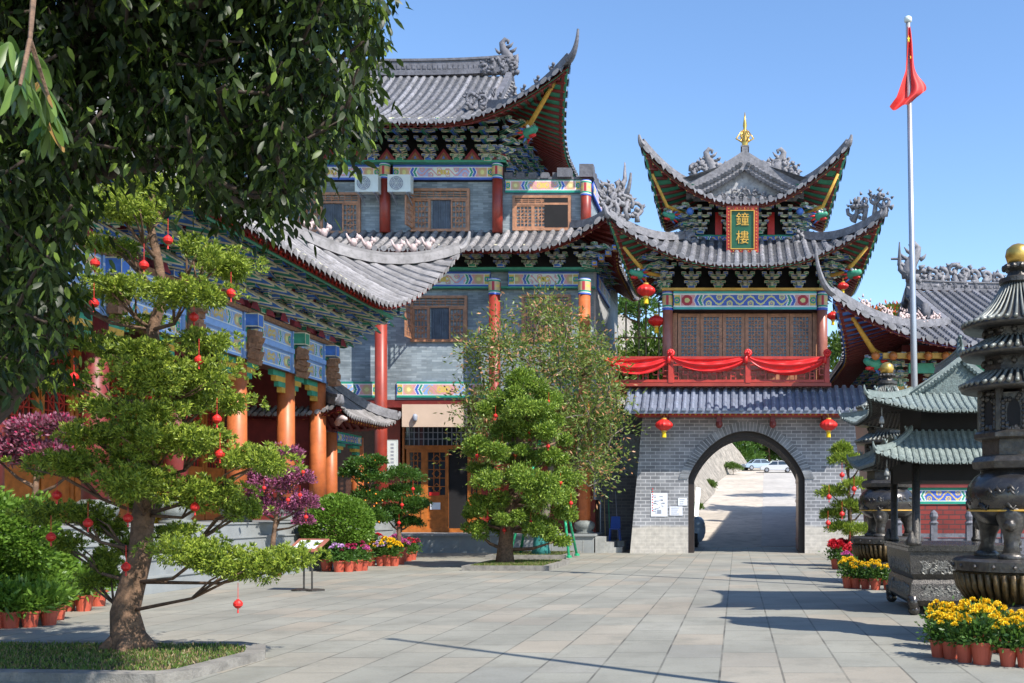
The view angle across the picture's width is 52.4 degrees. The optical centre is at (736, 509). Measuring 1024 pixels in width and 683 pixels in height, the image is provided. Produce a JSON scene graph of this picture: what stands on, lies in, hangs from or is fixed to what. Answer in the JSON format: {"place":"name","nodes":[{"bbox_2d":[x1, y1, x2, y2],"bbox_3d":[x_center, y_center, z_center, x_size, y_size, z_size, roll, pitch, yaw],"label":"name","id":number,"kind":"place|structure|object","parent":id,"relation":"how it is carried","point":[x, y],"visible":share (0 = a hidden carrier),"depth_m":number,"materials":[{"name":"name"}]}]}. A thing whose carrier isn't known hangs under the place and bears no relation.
{"place":"outdoors","nodes":[
{"label":"outdoors","id":0,"kind":"place"},
{"bbox_2d":[0,547,1023,682],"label":"courtyard paving","id":1,"kind":"structure","parent":0,"point":[745,615],"depth_m":13.97,"materials":[{"name":"stone"}]},
{"bbox_2d":[0,573,21,628],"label":"potted shrub","id":2,"kind":"object","parent":1,"relation":"on","point":[1,597],"visible":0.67,"depth_m":13.45,"materials":[{"name":"green plant"}]},
{"bbox_2d":[0,574,39,628],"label":"potted shrub","id":3,"kind":"object","parent":1,"relation":"on","point":[10,620],"visible":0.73,"depth_m":13.48,"materials":[{"name":"green plant"}]},
{"bbox_2d":[1,574,59,627],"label":"potted shrub","id":4,"kind":"object","parent":1,"relation":"on","point":[29,618],"visible":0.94,"depth_m":13.61,"materials":[{"name":"green plant"}]},
{"bbox_2d":[0,485,80,619],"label":"clipped hedge","id":5,"kind":"object","parent":1,"relation":"on","point":[23,552],"visible":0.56,"depth_m":14.03,"materials":[{"name":"green plant"}]},
{"bbox_2d":[25,574,76,625],"bbox_3d":[-9.605,1.236,13.894,0.736,0.727,0.668,0,0,-37],"label":"potted shrub","id":6,"kind":"object","parent":1,"relation":"on","point":[56,596],"visible":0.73,"depth_m":13.86,"materials":[{"name":"green plant"}]},
{"bbox_2d":[31,571,84,620],"bbox_3d":[-9.870,1.219,14.511,0.671,0.762,0.670,0,0,31],"label":"potted shrub","id":7,"kind":"object","parent":1,"relation":"on","point":[61,614],"visible":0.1,"depth_m":14.53,"materials":[{"name":"green plant"}]},
{"bbox_2d":[75,561,115,611],"bbox_3d":[-10.307,1.171,15.815,0.843,0.859,0.802,0,0,12],"label":"potted shrub","id":8,"kind":"object","parent":1,"relation":"on","point":[83,603],"visible":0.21,"depth_m":15.75,"materials":[{"name":"green plant"}]},
{"bbox_2d":[85,557,120,606],"bbox_3d":[-10.619,1.174,16.675,0.849,0.852,0.795,0,0,-19],"label":"potted shrub","id":9,"kind":"object","parent":1,"relation":"on","point":[100,600],"visible":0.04,"depth_m":16.59,"materials":[{"name":"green plant"}]},
{"bbox_2d":[0,640,265,682],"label":"grass bed","id":10,"kind":"object","parent":1,"relation":"on","point":[63,661],"visible":0.94,"depth_m":10.05,"materials":[{"name":"plant"}]},
{"bbox_2d":[0,171,332,652],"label":"podocarpus bonsai","id":11,"kind":"object","parent":10,"relation":"on","point":[157,370],"visible":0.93,"depth_m":10.73,"materials":[{"name":"green plant"}]},
{"bbox_2d":[0,0,412,423],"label":"mango tree","id":12,"kind":"object","parent":1,"relation":"on","point":[180,80],"visible":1,"depth_m":6.45,"materials":[{"name":"green plant"}]},
{"bbox_2d":[0,92,470,597],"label":"temple hall","id":13,"kind":"structure","parent":1,"relation":"on","point":[296,311],"depth_m":26.34,"materials":[{"name":"tile"}]},
{"bbox_2d":[5,386,39,520],"bbox_3d":[-14.920,-1.660,20.800,0.100,3.880,1.040,0,0,0],"label":"lattice door","id":14,"kind":"structure","parent":13,"relation":"in","point":[20,489],"depth_m":20.82,"materials":[{"name":"red wood"}]},
{"bbox_2d":[40,349,73,522],"bbox_3d":[-14.920,-1.660,21.900,0.100,3.880,1.040,0,0,0],"label":"lattice door","id":15,"kind":"structure","parent":13,"relation":"in","point":[66,488],"depth_m":21.99,"materials":[{"name":"red wood"}]},
{"bbox_2d":[74,350,80,501],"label":"lattice door","id":16,"kind":"structure","parent":13,"relation":"in","point":[77,491],"depth_m":22.52,"materials":[{"name":"red wood"}]},
{"bbox_2d":[109,361,132,521],"bbox_3d":[-14.920,-1.660,24.100,0.100,3.880,1.040,0,0,0],"label":"lattice door","id":17,"kind":"structure","parent":13,"relation":"in","point":[121,511],"depth_m":24.17,"materials":[{"name":"red wood"}]},
{"bbox_2d":[188,413,203,519],"bbox_3d":[-14.920,-1.660,27.400,0.100,3.880,1.040,0,0,0],"label":"lattice door","id":18,"kind":"structure","parent":13,"relation":"in","point":[192,471],"depth_m":27.63,"materials":[{"name":"red wood"}]},
{"bbox_2d":[204,386,224,519],"bbox_3d":[-14.920,-1.660,28.500,0.100,3.880,1.040,0,0,0],"label":"lattice door","id":19,"kind":"structure","parent":13,"relation":"in","point":[214,472],"depth_m":28.42,"materials":[{"name":"red wood"}]},
{"bbox_2d":[247,384,400,515],"bbox_3d":[-13.600,-2.269,31.900,4.086,5.139,5.186,0,0,0],"label":"side porch","id":20,"kind":"object","parent":13,"relation":"on","point":[344,409],"visible":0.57,"depth_m":31.55,"materials":[{"name":"tile"}]},
{"bbox_2d":[291,539,328,591],"bbox_3d":[-8.495,1.087,19.795,0.680,1.027,0.410,0,0,12],"label":"information stand","id":21,"kind":"object","parent":1,"relation":"on","point":[322,544],"visible":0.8,"depth_m":19.77,"materials":[{"name":"white paper"}]},
{"bbox_2d":[321,541,352,571],"bbox_3d":[-10.296,1.196,25.788,0.817,0.807,0.741,0,0,-11],"label":"potted chrysanthemum","id":22,"kind":"object","parent":1,"relation":"on","point":[338,564],"visible":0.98,"depth_m":25.70,"materials":[{"name":"plant"}]},
{"bbox_2d":[298,491,376,555],"bbox_3d":[-10.581,0.547,26.503,1.998,2.106,1.996,0,0,0],"label":"round hedge","id":23,"kind":"object","parent":1,"relation":"on","point":[349,509],"visible":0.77,"depth_m":25.92,"materials":[{"name":"green plant"}]},
{"bbox_2d":[335,543,365,571],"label":"potted chrysanthemum","id":24,"kind":"object","parent":1,"relation":"on","point":[348,566],"visible":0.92,"depth_m":25.84,"materials":[{"name":"plant"}]},
{"bbox_2d":[349,540,371,570],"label":"potted chrysanthemum","id":25,"kind":"object","parent":1,"relation":"on","point":[358,566],"visible":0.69,"depth_m":26.13,"materials":[{"name":"plant"}]},
{"bbox_2d":[356,544,375,570],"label":"potted chrysanthemum","id":26,"kind":"object","parent":1,"relation":"on","point":[365,564],"visible":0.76,"depth_m":26.33,"materials":[{"name":"plant"}]},
{"bbox_2d":[375,536,401,565],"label":"potted chrysanthemum","id":27,"kind":"object","parent":1,"relation":"on","point":[386,561],"visible":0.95,"depth_m":28.44,"materials":[{"name":"plant"}]},
{"bbox_2d":[382,540,408,565],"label":"potted chrysanthemum","id":28,"kind":"object","parent":1,"relation":"on","point":[394,559],"visible":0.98,"depth_m":28.48,"materials":[{"name":"plant"}]},
{"bbox_2d":[397,547,407,564],"bbox_3d":[-9.967,1.350,29.400,0.538,0.500,0.532,0,0,0],"label":"plant tub","id":29,"kind":"object","parent":1,"relation":"on","point":[401,560],"visible":0.25,"depth_m":29.30,"materials":[{"name":"ceramic"}]},
{"bbox_2d":[370,463,432,541],"bbox_3d":[-9.950,-0.050,29.371,1.519,2.711,1.649,0,0,44],"label":"layered bonsai","id":30,"kind":"object","parent":29,"relation":"in","point":[397,492],"visible":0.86,"depth_m":29.29,"materials":[{"name":"green plant"}]},
{"bbox_2d":[244,29,642,552],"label":"grey temple building","id":31,"kind":"structure","parent":1,"relation":"on","point":[477,147],"depth_m":38.93,"materials":[{"name":"stone"}]},
{"bbox_2d":[297,192,360,232],"bbox_3d":[-15.794,-11.563,38.696,2.261,1.599,0.708,0,0,0],"label":"window","id":32,"kind":"structure","parent":31,"relation":"in","point":[334,209],"depth_m":38.94,"materials":[{"name":"brown wood"}]},
{"bbox_2d":[355,174,380,205],"bbox_3d":[-14.133,-12.300,38.453,0.880,0.994,0.706,0,0,0],"label":"air conditioner","id":33,"kind":"object","parent":31,"relation":"attached to","point":[370,184],"visible":0.91,"depth_m":38.13,"materials":[{"name":"white paint"}]},
{"bbox_2d":[387,440,397,469],"bbox_3d":[-13.298,-2.046,38.580,0.425,1.312,0.040,0,0,0],"label":"vertical plaque","id":34,"kind":"object","parent":31,"relation":"attached to","point":[392,451],"visible":0.8,"depth_m":38.57,"materials":[{"name":"white paint"}]},
{"bbox_2d":[387,174,412,205],"bbox_3d":[-12.888,-12.300,38.453,0.880,0.994,0.706,0,0,0],"label":"air conditioner","id":35,"kind":"object","parent":31,"relation":"attached to","point":[399,184],"visible":1,"depth_m":38.13,"materials":[{"name":"white paint"}]},
{"bbox_2d":[406,449,423,527],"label":"door","id":36,"kind":"structure","parent":31,"relation":"in","point":[414,457],"depth_m":40.23,"materials":[{"name":"orange wood"}]},
{"bbox_2d":[404,295,466,341],"bbox_3d":[-11.631,-7.449,38.699,2.241,1.794,0.703,0,0,0],"label":"window","id":37,"kind":"structure","parent":31,"relation":"in","point":[441,320],"depth_m":38.93,"materials":[{"name":"brown wood"}]},
{"bbox_2d":[424,449,448,527],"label":"door","id":38,"kind":"structure","parent":31,"relation":"in","point":[438,475],"depth_m":40.26,"materials":[{"name":"orange wood"}]},
{"bbox_2d":[405,188,469,231],"bbox_3d":[-11.574,-11.681,38.688,2.321,1.677,0.724,0,0,0],"label":"window","id":39,"kind":"structure","parent":31,"relation":"in","point":[443,211],"depth_m":38.93,"materials":[{"name":"brown wood"}]},
{"bbox_2d":[449,449,466,527],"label":"dark doorway","id":40,"kind":"structure","parent":31,"relation":"in","point":[457,478],"depth_m":40.27,"materials":[{"name":"black"}]},
{"bbox_2d":[467,453,476,526],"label":"door","id":41,"kind":"structure","parent":31,"relation":"in","point":[469,491],"depth_m":40.22,"materials":[{"name":"orange wood"}]},
{"bbox_2d":[512,195,570,230],"bbox_3d":[-7.605,-11.563,38.975,2.262,1.365,0.150,0,0,0],"label":"window","id":42,"kind":"structure","parent":31,"relation":"in","point":[514,197],"depth_m":38.92,"materials":[{"name":"brown wood"}]},
{"bbox_2d":[521,294,570,341],"bbox_3d":[-7.430,-7.468,38.975,1.911,1.833,0.150,0,0,0],"label":"window","id":43,"kind":"structure","parent":31,"relation":"in","point":[523,299],"depth_m":38.92,"materials":[{"name":"brown wood"}]},
{"bbox_2d":[461,558,569,570],"bbox_3d":[-6.100,1.503,27.950,2.300,0.193,3.300,0,0,0],"label":"grass bed","id":44,"kind":"object","parent":1,"relation":"on","point":[539,564],"visible":0.91,"depth_m":26.59,"materials":[{"name":"stone"}]},
{"bbox_2d":[456,362,586,562],"bbox_3d":[-6.106,-1.250,27.809,3.834,5.748,3.154,0,0,43],"label":"conical lantern tree","id":45,"kind":"object","parent":44,"relation":"in","point":[515,514],"visible":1,"depth_m":27.49,"materials":[{"name":"green plant"}]},
{"bbox_2d":[485,550,580,558],"bbox_3d":[-6.900,1.510,34.250,2.600,0.181,3.300,0,0,0],"label":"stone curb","id":46,"kind":"object","parent":1,"relation":"on","point":[561,554],"visible":0.62,"depth_m":32.60,"materials":[{"name":"stone"}]},
{"bbox_2d":[432,278,649,554],"bbox_3d":[-6.515,-3.131,33.514,7.248,9.478,5.819,0,0,0],"label":"red shoot tree","id":47,"kind":"object","parent":46,"relation":"in","point":[586,418],"visible":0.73,"depth_m":33.02,"materials":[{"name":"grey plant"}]},
{"bbox_2d":[595,536,625,552],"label":"concrete steps","id":48,"kind":"structure","parent":1,"relation":"on","point":[603,544],"depth_m":37.45,"materials":[{"name":"concrete"}]},
{"bbox_2d":[609,516,620,540],"bbox_3d":[-4.750,0.727,38.955,0.460,0.954,0.570,0,0,0],"label":"blue plastic chair","id":49,"kind":"object","parent":48,"relation":"on","point":[615,523],"visible":0.96,"depth_m":39.09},
{"bbox_2d":[601,411,641,549],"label":"alley wall","id":50,"kind":"structure","parent":1,"relation":"on","point":[625,501],"depth_m":40.40,"materials":[{"name":"grey brick"}]},
{"bbox_2d":[694,516,705,546],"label":"covered scooter","id":51,"kind":"object","parent":1,"relation":"on","point":[699,529],"visible":0.84,"depth_m":42.98,"materials":[{"name":"fabric"}]},
{"bbox_2d":[818,538,844,568],"bbox_3d":[2.646,1.171,27.115,0.736,0.858,0.834,0,0,44],"label":"potted poinsettia","id":52,"kind":"object","parent":1,"relation":"on","point":[834,545],"visible":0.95,"depth_m":27.01,"materials":[{"name":"plant"}]},
{"bbox_2d":[836,556,858,587],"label":"potted chrysanthemum","id":53,"kind":"object","parent":1,"relation":"on","point":[846,582],"visible":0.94,"depth_m":20.43,"materials":[{"name":"plant"}]},
{"bbox_2d":[842,559,865,588],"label":"potted chrysanthemum","id":54,"kind":"object","parent":1,"relation":"on","point":[856,583],"visible":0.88,"depth_m":20.36,"materials":[{"name":"plant"}]},
{"bbox_2d":[853,561,874,588],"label":"potted chrysanthemum","id":55,"kind":"object","parent":1,"relation":"on","point":[865,583],"visible":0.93,"depth_m":20.23,"materials":[{"name":"plant"}]},
{"bbox_2d":[860,559,885,589],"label":"potted chrysanthemum","id":56,"kind":"object","parent":1,"relation":"on","point":[875,582],"visible":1,"depth_m":19.98,"materials":[{"name":"plant"}]},
{"bbox_2d":[846,362,924,584],"bbox_3d":[3.300,-0.825,22.000,1.847,4.850,1.831,0,0,0],"label":"incense burner","id":57,"kind":"object","parent":1,"relation":"on","point":[874,501],"visible":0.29,"depth_m":21.60,"materials":[{"name":"brown metal"}]},
{"bbox_2d":[814,241,1005,532],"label":"temple hall","id":58,"kind":"structure","parent":1,"relation":"on","point":[872,340],"depth_m":37.73,"materials":[{"name":"tile"}]},
{"bbox_2d":[904,16,920,540],"bbox_3d":[3.620,-4.134,20.000,0.600,11.471,0.600,0,0,0],"label":"flagpole","id":59,"kind":"object","parent":1,"relation":"on","point":[912,281],"visible":0.58,"depth_m":19.95,"materials":[{"name":"metal"}]},
{"bbox_2d":[890,27,925,109],"bbox_3d":[3.408,-8.812,19.925,0.761,1.636,0.230,0,0,0],"label":"flag","id":60,"kind":"object","parent":59,"relation":"attached to","point":[918,86],"visible":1,"depth_m":19.92,"materials":[{"name":"red fabric"}]},
{"bbox_2d":[838,335,1021,614],"bbox_3d":[3.450,-0.550,16.350,3.229,4.320,3.629,0,0,0],"label":"pavilion incense burner","id":61,"kind":"object","parent":1,"relation":"on","point":[933,418],"visible":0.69,"depth_m":15.25,"materials":[{"name":"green metal"}]},
{"bbox_2d":[914,610,952,657],"bbox_3d":[2.184,1.344,10.897,0.527,0.512,0.420,0,0,6],"label":"potted chrysanthemum","id":62,"kind":"object","parent":1,"relation":"on","point":[937,650],"visible":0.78,"depth_m":10.85,"materials":[{"name":"plant"}]},
{"bbox_2d":[917,599,950,633],"bbox_3d":[2.369,1.313,11.588,0.555,0.575,0.505,0,0,23],"label":"potted chrysanthemum","id":63,"kind":"object","parent":1,"relation":"on","point":[929,610],"visible":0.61,"depth_m":11.55,"materials":[{"name":"plant"}]},
{"bbox_2d":[928,610,963,658],"bbox_3d":[2.313,1.330,10.810,0.521,0.540,0.528,0,0,5],"label":"potted chrysanthemum","id":64,"kind":"object","parent":1,"relation":"on","point":[949,652],"visible":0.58,"depth_m":10.71,"materials":[{"name":"plant"}]},
{"bbox_2d":[939,611,982,662],"bbox_3d":[2.416,1.330,10.494,0.522,0.541,0.530,0,0,-34],"label":"potted chrysanthemum","id":65,"kind":"object","parent":1,"relation":"on","point":[964,654],"visible":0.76,"depth_m":10.46,"materials":[{"name":"plant"}]},
{"bbox_2d":[898,510,1023,554],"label":"stone balustrade","id":66,"kind":"object","parent":1,"relation":"on","point":[933,535],"visible":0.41,"depth_m":30.93,"materials":[{"name":"stone"}]},
{"bbox_2d":[902,484,1023,537],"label":"painted low wall","id":67,"kind":"structure","parent":1,"relation":"on","point":[951,519],"depth_m":33.50,"materials":[{"name":"red brick"}]},
{"bbox_2d":[954,596,987,637],"bbox_3d":[2.651,1.291,11.341,0.597,0.619,0.544,0,0,-23],"label":"potted chrysanthemum","id":68,"kind":"object","parent":1,"relation":"on","point":[963,602],"visible":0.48,"depth_m":11.32,"materials":[{"name":"plant"}]},
{"bbox_2d":[952,601,1010,664],"bbox_3d":[2.520,1.272,10.354,0.634,0.656,0.643,0,0,28],"label":"potted chrysanthemum","id":69,"kind":"object","parent":1,"relation":"on","point":[981,648],"visible":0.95,"depth_m":10.31,"materials":[{"name":"plant"}]},
{"bbox_2d":[946,243,1023,617],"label":"incense burner","id":70,"kind":"object","parent":1,"relation":"on","point":[994,504],"visible":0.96,"depth_m":11.83,"materials":[{"name":"brown metal"}]},
{"bbox_2d":[970,596,1013,652],"bbox_3d":[2.874,1.278,11.231,0.621,0.643,0.630,0,0,-40],"label":"potted chrysanthemum","id":71,"kind":"object","parent":1,"relation":"on","point":[984,601],"visible":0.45,"depth_m":11.23,"materials":[{"name":"plant"}]},
{"bbox_2d":[984,614,1023,666],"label":"potted chrysanthemum","id":72,"kind":"object","parent":1,"relation":"on","point":[1007,656],"visible":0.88,"depth_m":10.19,"materials":[{"name":"plant"}]},
{"bbox_2d":[1001,611,1023,667],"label":"potted chrysanthemum","id":73,"kind":"object","parent":1,"relation":"on","point":[1019,653],"visible":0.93,"depth_m":10.14,"materials":[{"name":"plant"}]},
{"bbox_3d":[-11.300,1.350,24.300,0.627,0.500,0.621,0,0,0],"label":"plant tub","id":74,"kind":"object","parent":1,"relation":"on","visible":0},
{"bbox_2d":[242,442,324,550],"bbox_3d":[-11.149,-0.196,24.448,2.049,3.000,1.514,0,0,-19],"label":"purple loropetalum","id":75,"kind":"object","parent":74,"relation":"in","point":[296,503],"visible":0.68,"depth_m":24.24,"materials":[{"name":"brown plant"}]},
{"bbox_3d":[3.198,1.350,28.300,0.784,0.500,0.776,0,0,0],"label":"plant tub","id":76,"kind":"object","parent":1,"relation":"on","visible":0},
{"bbox_2d":[813,438,867,541],"bbox_3d":[3.054,-0.369,28.156,1.832,3.347,1.445,0,0,0],"label":"cloud pine","id":77,"kind":"object","parent":76,"relation":"in","point":[849,527],"visible":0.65,"depth_m":28.13,"materials":[{"name":"green plant"}]},
{"bbox_3d":[-10.582,1.350,28.600,0.493,0.500,0.488,0,0,0],"label":"plant tub","id":78,"kind":"object","parent":1,"relation":"on","visible":0},
{"bbox_2d":[337,452,392,545],"bbox_3d":[-10.660,-0.182,28.613,1.528,2.971,1.057,0,0,0],"label":"kumquat tree","id":79,"kind":"object","parent":78,"relation":"in","point":[353,464],"visible":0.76,"depth_m":28.44,"materials":[{"name":"green plant"}]},
{"bbox_3d":[-10.958,1.350,15.500,0.717,0.500,0.710,0,0,0],"label":"plant tub","id":80,"kind":"object","parent":1,"relation":"on","visible":0},
{"bbox_2d":[0,411,81,527],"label":"pink loropetalum","id":81,"kind":"object","parent":80,"relation":"in","point":[21,440],"visible":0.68,"depth_m":15.36,"materials":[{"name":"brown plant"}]},
{"bbox_2d":[206,0,1023,461],"label":"sky","id":82,"kind":"structure","parent":0,"point":[683,76],"materials":[{"name":"blue"}]},
{"bbox_2d":[618,314,746,502],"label":"rock slope","id":83,"kind":"structure","parent":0,"point":[714,469],"depth_m":90.07,"materials":[{"name":"stone"}]},
{"bbox_2d":[600,468,795,546],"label":"hill road","id":84,"kind":"structure","parent":0,"point":[730,514],"depth_m":59.13,"materials":[{"name":"concrete"}]},
{"bbox_2d":[615,326,662,409],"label":"background tree","id":85,"kind":"object","parent":84,"relation":"on","point":[652,348],"visible":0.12,"depth_m":45.94,"materials":[{"name":"green plant"}]},
{"bbox_2d":[618,295,662,336],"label":"background tree","id":86,"kind":"object","parent":84,"relation":"on","point":[632,308],"visible":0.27,"depth_m":61.07,"materials":[{"name":"green plant"}]},
{"bbox_2d":[620,302,661,401],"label":"bamboo trellis","id":87,"kind":"object","parent":84,"relation":"on","point":[639,337],"visible":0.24,"depth_m":43.47,"materials":[{"name":"wood"}]},
{"bbox_2d":[741,459,769,469],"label":"parked car","id":88,"kind":"object","parent":84,"relation":"on","point":[753,464],"visible":0.67,"depth_m":107.82,"materials":[{"name":"white paint"}]},
{"bbox_2d":[760,461,790,471],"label":"parked car","id":89,"kind":"object","parent":84,"relation":"on","point":[777,465],"visible":0.88,"depth_m":103.31,"materials":[{"name":"white paint"}]},
{"bbox_2d":[827,330,841,372],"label":"background tree","id":90,"kind":"object","parent":84,"relation":"on","point":[835,346],"visible":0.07,"depth_m":56.65,"materials":[{"name":"green plant"}]},
{"bbox_2d":[870,300,899,315],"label":"background tree","id":91,"kind":"object","parent":84,"relation":"on","point":[894,307],"visible":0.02,"depth_m":65.72,"materials":[{"name":"plant"}]},
{"bbox_2d":[599,113,893,552],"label":"bell tower","id":92,"kind":"structure","parent":0,"point":[771,298],"depth_m":37.00,"materials":[{"name":"grey brick"}]},
{"bbox_2d":[637,283,654,303],"bbox_3d":[-3.267,-7.893,35.900,0.669,0.967,0.686,0,0,0],"label":"red lantern","id":93,"kind":"object","parent":92,"relation":"hanging from","point":[645,290],"visible":1,"depth_m":35.72,"materials":[{"name":"fabric"}]},
{"bbox_2d":[648,308,662,332],"bbox_3d":[-3.027,-7.119,37.600,0.637,0.921,0.654,0,0,0],"label":"red lantern","id":94,"kind":"object","parent":92,"relation":"hanging from","point":[656,320],"visible":1,"depth_m":37.42,"materials":[{"name":"fabric"}]},
{"bbox_2d":[651,488,666,516],"bbox_3d":[-2.876,-0.280,36.981,0.610,1.040,0.017,0,0,0],"label":"paper notice","id":95,"kind":"object","parent":92,"relation":"attached to","point":[658,504],"visible":1,"depth_m":36.98,"materials":[{"name":"paper"}]},
{"bbox_2d":[655,418,672,437],"bbox_3d":[-2.628,-3.072,36.000,0.637,0.921,0.654,0,0,0],"label":"red lantern","id":96,"kind":"object","parent":92,"relation":"hanging from","point":[663,425],"visible":1,"depth_m":35.81,"materials":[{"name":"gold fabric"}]},
{"bbox_2d":[678,314,699,379],"bbox_3d":[-1.825,-6.075,37.990,0.830,2.750,0.120,0,0,0],"label":"lattice door","id":97,"kind":"structure","parent":92,"relation":"in","point":[688,324],"depth_m":37.96,"materials":[{"name":"brown wood"}]},
{"bbox_2d":[700,314,721,379],"bbox_3d":[-0.975,-6.075,37.990,0.830,2.750,0.120,0,0,0],"label":"lattice door","id":98,"kind":"structure","parent":92,"relation":"in","point":[710,324],"depth_m":37.96,"materials":[{"name":"brown wood"}]},
{"bbox_2d":[604,349,830,375],"bbox_3d":[-0.744,-5.389,36.397,8.368,0.955,0.261,0,0,0],"label":"red cloth swag","id":99,"kind":"object","parent":92,"relation":"hanging from","point":[778,367],"visible":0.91,"depth_m":36.42,"materials":[{"name":"fabric"}]},
{"bbox_2d":[723,314,744,379],"bbox_3d":[-0.125,-6.075,37.990,0.830,2.750,0.120,0,0,0],"label":"lattice door","id":100,"kind":"structure","parent":92,"relation":"in","point":[733,324],"depth_m":37.96,"materials":[{"name":"brown wood"}]},
{"bbox_2d":[726,206,758,251],"bbox_3d":[0.203,-10.306,36.784,1.181,1.697,0.155,0,8,0],"label":"name plaque","id":101,"kind":"object","parent":92,"relation":"hanging from","point":[742,228],"visible":1,"depth_m":36.75,"materials":[{"name":"red paint"}]},
{"bbox_2d":[745,314,766,379],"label":"lattice door","id":102,"kind":"structure","parent":92,"relation":"in","point":[755,324],"depth_m":37.96,"materials":[{"name":"brown wood"}]},
{"bbox_2d":[767,314,788,379],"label":"lattice door","id":103,"kind":"structure","parent":92,"relation":"in","point":[777,324],"depth_m":37.97,"materials":[{"name":"brown wood"}]},
{"bbox_2d":[790,314,811,379],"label":"lattice door","id":104,"kind":"structure","parent":92,"relation":"in","point":[800,324],"depth_m":37.96,"materials":[{"name":"brown wood"}]},
{"bbox_2d":[820,413,836,437],"bbox_3d":[3.294,-3.072,36.000,0.637,0.921,0.654,0,0,0],"label":"red lantern","id":105,"kind":"object","parent":92,"relation":"hanging from","point":[828,425],"visible":1,"depth_m":35.82,"materials":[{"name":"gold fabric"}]},
{"bbox_2d":[761,470,795,545],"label":"road strip","id":106,"kind":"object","parent":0,"point":[779,511],"visible":0.2,"depth_m":61.01,"materials":[{"name":"concrete"}]},
{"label":"upper terrace road","id":107,"kind":"structure","parent":0,"visible":0},
{"bbox_2d":[732,441,766,461],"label":"background tree","id":108,"kind":"object","parent":107,"relation":"on","point":[748,452],"visible":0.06,"depth_m":119.38,"materials":[{"name":"green plant"}]},
{"bbox_2d":[739,441,782,462],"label":"background tree","id":109,"kind":"object","parent":107,"relation":"on","point":[770,457],"visible":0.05,"depth_m":125.19,"materials":[{"name":"green plant"}]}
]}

